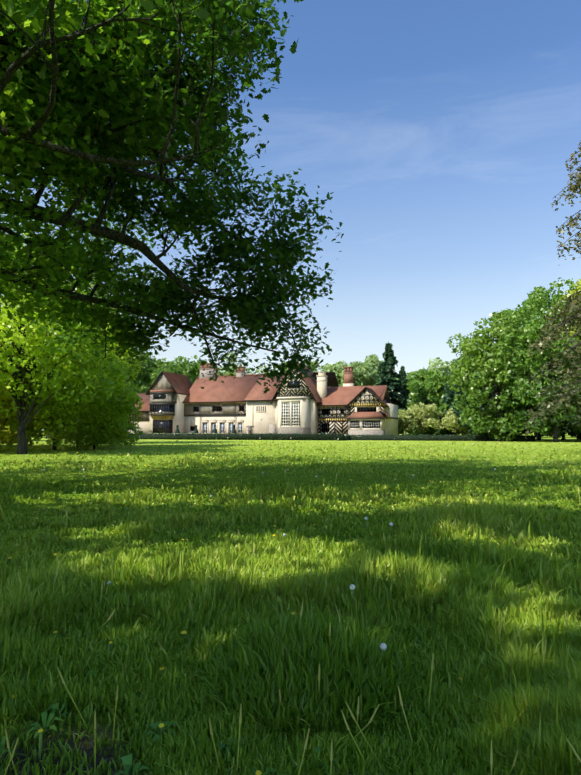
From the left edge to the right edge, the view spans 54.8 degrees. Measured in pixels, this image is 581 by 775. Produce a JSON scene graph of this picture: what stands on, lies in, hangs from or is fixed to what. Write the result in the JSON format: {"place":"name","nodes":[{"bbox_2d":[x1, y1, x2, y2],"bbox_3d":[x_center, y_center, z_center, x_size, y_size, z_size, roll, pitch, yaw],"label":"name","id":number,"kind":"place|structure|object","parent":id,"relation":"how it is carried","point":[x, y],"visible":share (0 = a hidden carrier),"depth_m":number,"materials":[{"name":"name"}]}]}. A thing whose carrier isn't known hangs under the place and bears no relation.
{"place":"outdoors","nodes":[
{"label":"outdoors","id":0,"kind":"place"},
{"bbox_2d":[171,355,207,379],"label":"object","id":1,"kind":"object","parent":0,"point":[190,368],"depth_m":165.48,"materials":[{"name":"green plant"}]},
{"bbox_2d":[0,432,580,774],"bbox_3d":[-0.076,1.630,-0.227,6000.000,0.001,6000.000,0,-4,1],"label":"ground","id":2,"kind":"structure","parent":0,"point":[109,732],"depth_m":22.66,"materials":[{"name":"green plant"}]},
{"bbox_2d":[0,388,46,446],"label":"shrub","id":3,"kind":"object","parent":2,"relation":"on","point":[7,441],"depth_m":44.59,"materials":[{"name":"green plant"}]},
{"bbox_2d":[0,414,59,445],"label":"shrub","id":4,"kind":"object","parent":2,"relation":"on","point":[14,433],"depth_m":58.86,"materials":[{"name":"green plant"}]},
{"bbox_2d":[0,228,116,453],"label":"tree","id":5,"kind":"object","parent":2,"relation":"on","point":[30,342],"depth_m":38.78,"materials":[{"name":"green plant"}]},
{"bbox_2d":[0,283,129,442],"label":"tree","id":6,"kind":"object","parent":2,"relation":"on","point":[93,303],"depth_m":70.60,"materials":[{"name":"green plant"}]},
{"bbox_2d":[0,322,142,449],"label":"bush","id":7,"kind":"object","parent":2,"relation":"on","point":[55,414],"depth_m":45.58,"materials":[{"name":"green plant"}]},
{"bbox_2d":[15,283,148,446],"bbox_3d":[-21.194,-2.571,56.156,14.618,17.072,14.884,0,-4,1],"label":"tree","id":8,"kind":"object","parent":2,"relation":"on","point":[132,367],"depth_m":55.57,"materials":[{"name":"green plant"}]},
{"bbox_2d":[42,361,143,449],"bbox_3d":[-17.319,1.425,49.733,8.952,8.151,8.366,0,-4,1],"label":"bush","id":9,"kind":"object","parent":2,"relation":"on","point":[115,423],"depth_m":48.54,"materials":[{"name":"green plant"}]},
{"bbox_2d":[44,396,142,444],"bbox_3d":[-20.498,1.664,56.338,9.893,8.679,10.982,0,-4,1],"label":"bush","id":10,"kind":"object","parent":2,"relation":"on","point":[134,415],"depth_m":57.03,"materials":[{"name":"green plant"}]},
{"bbox_2d":[125,379,145,393],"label":"tree","id":11,"kind":"object","parent":2,"relation":"on","point":[142,391],"visible":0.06,"depth_m":144.78,"materials":[{"name":"green plant"}]},
{"bbox_2d":[126,348,158,393],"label":"tree","id":12,"kind":"object","parent":2,"relation":"on","point":[144,370],"depth_m":150.65,"materials":[{"name":"green plant"}]},
{"bbox_2d":[133,354,178,390],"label":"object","id":13,"kind":"object","parent":12,"relation":"attached to","point":[160,364],"depth_m":158.64,"materials":[{"name":"green plant"}]},
{"bbox_2d":[138,356,195,393],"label":"tree","id":14,"kind":"object","parent":2,"relation":"on","point":[175,369],"depth_m":144.62,"materials":[{"name":"green plant"}]},
{"bbox_2d":[45,432,343,440],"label":"hedge","id":15,"kind":"object","parent":2,"relation":"on","point":[253,436],"depth_m":100.69,"materials":[{"name":"green plant"}]},
{"bbox_2d":[256,365,269,373],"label":"tree","id":16,"kind":"object","parent":2,"relation":"on","point":[260,367],"depth_m":197.99,"materials":[{"name":"green plant"}]},
{"bbox_2d":[128,363,398,434],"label":"manor house","id":17,"kind":"structure","parent":2,"relation":"on","point":[320,402],"depth_m":116.58,"materials":[{"name":"paint"}]},
{"bbox_2d":[0,441,570,774],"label":"flowers","id":18,"kind":"object","parent":2,"relation":"on","point":[127,760],"visible":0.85,"depth_m":3.06,"materials":[{"name":"white plant"}]},
{"bbox_2d":[0,452,580,774],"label":"grass stalks","id":19,"kind":"object","parent":2,"relation":"on","point":[306,741],"depth_m":2.87,"materials":[{"name":"green plant"}]},
{"bbox_2d":[343,435,349,440],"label":"hedge","id":20,"kind":"object","parent":2,"relation":"on","point":[344,438],"depth_m":95.05,"materials":[{"name":"green plant"}]},
{"bbox_2d":[376,341,406,430],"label":"spruce","id":21,"kind":"object","parent":2,"relation":"on","point":[395,389],"depth_m":140.99,"materials":[{"name":"green plant"}]},
{"bbox_2d":[397,366,411,434],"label":"spruce","id":22,"kind":"object","parent":2,"relation":"on","point":[403,375],"depth_m":164.31,"materials":[{"name":"green plant"}]},
{"bbox_2d":[398,409,418,433],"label":"bush","id":23,"kind":"object","parent":2,"relation":"on","point":[403,415],"depth_m":122.35,"materials":[{"name":"green plant"}]},
{"bbox_2d":[396,367,428,401],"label":"tree","id":24,"kind":"object","parent":2,"relation":"on","point":[417,375],"depth_m":183.77,"materials":[{"name":"green plant"}]},
{"bbox_2d":[402,402,442,433],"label":"bush","id":25,"kind":"object","parent":2,"relation":"on","point":[425,411],"depth_m":123.34,"materials":[{"name":"green plant"}]},
{"bbox_2d":[404,415,443,434],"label":"bush","id":26,"kind":"object","parent":2,"relation":"on","point":[431,431],"depth_m":128.93,"materials":[{"name":"green plant"}]},
{"bbox_2d":[348,434,535,440],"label":"hedge","id":27,"kind":"object","parent":2,"relation":"on","point":[430,438],"depth_m":92.53,"materials":[{"name":"green plant"}]},
{"bbox_2d":[434,407,468,435],"bbox_3d":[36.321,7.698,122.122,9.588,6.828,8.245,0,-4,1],"label":"bush","id":28,"kind":"object","parent":2,"relation":"on","point":[447,423],"depth_m":120.92,"materials":[{"name":"green plant"}]},
{"bbox_2d":[446,310,544,440],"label":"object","id":29,"kind":"object","parent":2,"relation":"on","point":[471,356],"depth_m":85.37,"materials":[{"name":"green plant"}]},
{"bbox_2d":[494,428,533,435],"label":"bush","id":30,"kind":"object","parent":2,"relation":"on","point":[523,432],"visible":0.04,"depth_m":106.15,"materials":[{"name":"green plant"}]},
{"bbox_2d":[524,345,552,437],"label":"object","id":31,"kind":"object","parent":2,"relation":"on","point":[547,435],"depth_m":133.72,"materials":[{"name":"green plant"}]},
{"bbox_2d":[518,142,580,438],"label":"tree","id":32,"kind":"object","parent":2,"relation":"on","point":[574,188],"depth_m":39.25,"materials":[{"name":"green plant"}]},
{"bbox_2d":[534,403,580,439],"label":"bush","id":33,"kind":"object","parent":2,"relation":"on","point":[576,431],"depth_m":98.21,"materials":[{"name":"green plant"}]},
{"bbox_2d":[568,398,580,438],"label":"bush","id":34,"kind":"object","parent":2,"relation":"on","point":[571,433],"depth_m":105.85,"materials":[{"name":"green plant"}]},
{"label":"tree wood","id":35,"kind":"object","parent":2,"relation":"on","visible":0},
{"bbox_2d":[549,279,580,428],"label":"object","id":36,"kind":"object","parent":35,"relation":"attached to","point":[578,288],"visible":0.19,"depth_m":78.84,"materials":[{"name":"green plant"}]},
{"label":"far wood","id":37,"kind":"object","parent":2,"relation":"on","visible":0},
{"bbox_2d":[310,360,356,386],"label":"tree","id":38,"kind":"object","parent":37,"relation":"attached to","point":[339,363],"visible":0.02,"depth_m":197.43,"materials":[{"name":"green plant"}]},
{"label":"far wood","id":39,"kind":"object","parent":2,"relation":"on","visible":0},
{"bbox_2d":[360,353,394,385],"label":"tree","id":40,"kind":"object","parent":39,"relation":"attached to","point":[372,359],"visible":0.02,"depth_m":204.88,"materials":[{"name":"green plant"}]},
{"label":"far wood","id":41,"kind":"object","parent":2,"relation":"on","visible":0},
{"bbox_2d":[218,352,260,374],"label":"tree","id":42,"kind":"object","parent":41,"relation":"attached to","point":[228,373],"visible":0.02,"depth_m":194.94,"materials":[{"name":"green plant"}]},
{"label":"far wood","id":43,"kind":"object","parent":2,"relation":"on","visible":0},
{"bbox_2d":[273,360,315,372],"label":"tree","id":44,"kind":"object","parent":43,"relation":"attached to","point":[287,368],"visible":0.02,"depth_m":204.62,"materials":[{"name":"green plant"}]},
{"bbox_2d":[0,0,580,429],"label":"sky","id":45,"kind":"structure","parent":0,"point":[442,134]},
{"bbox_2d":[325,361,378,386],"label":"tree","id":46,"kind":"object","parent":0,"point":[362,371],"depth_m":185.31,"materials":[{"name":"green plant"}]},
{"bbox_2d":[406,367,455,427],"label":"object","id":47,"kind":"object","parent":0,"point":[426,390],"depth_m":147.84,"materials":[{"name":"green plant"}]},
{"bbox_2d":[428,357,455,378],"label":"tree","id":48,"kind":"object","parent":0,"point":[444,368],"depth_m":187.70,"materials":[{"name":"green plant"}]},
{"bbox_2d":[441,356,500,435],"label":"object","id":49,"kind":"object","parent":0,"point":[447,398],"depth_m":104.44,"materials":[{"name":"green plant"}]},
{"bbox_2d":[487,290,573,440],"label":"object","id":50,"kind":"object","parent":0,"point":[523,325],"depth_m":94.00,"materials":[{"name":"green plant"}]},
{"bbox_2d":[496,277,580,441],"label":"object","id":51,"kind":"object","parent":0,"point":[530,331],"depth_m":80.38,"materials":[{"name":"green plant"}]},
{"bbox_3d":[-12.448,-12.689,11.535,34.178,24.465,36.839,0,-4,1],"label":"oak","id":52,"kind":"object","parent":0,"visible":0},
{"bbox_2d":[0,0,343,393],"bbox_3d":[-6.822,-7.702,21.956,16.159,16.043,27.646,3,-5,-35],"label":"oak leaves","id":53,"kind":"object","parent":52,"relation":"attached to","point":[73,125],"visible":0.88,"depth_m":16.73,"materials":[{"name":"green plant"}]}
]}

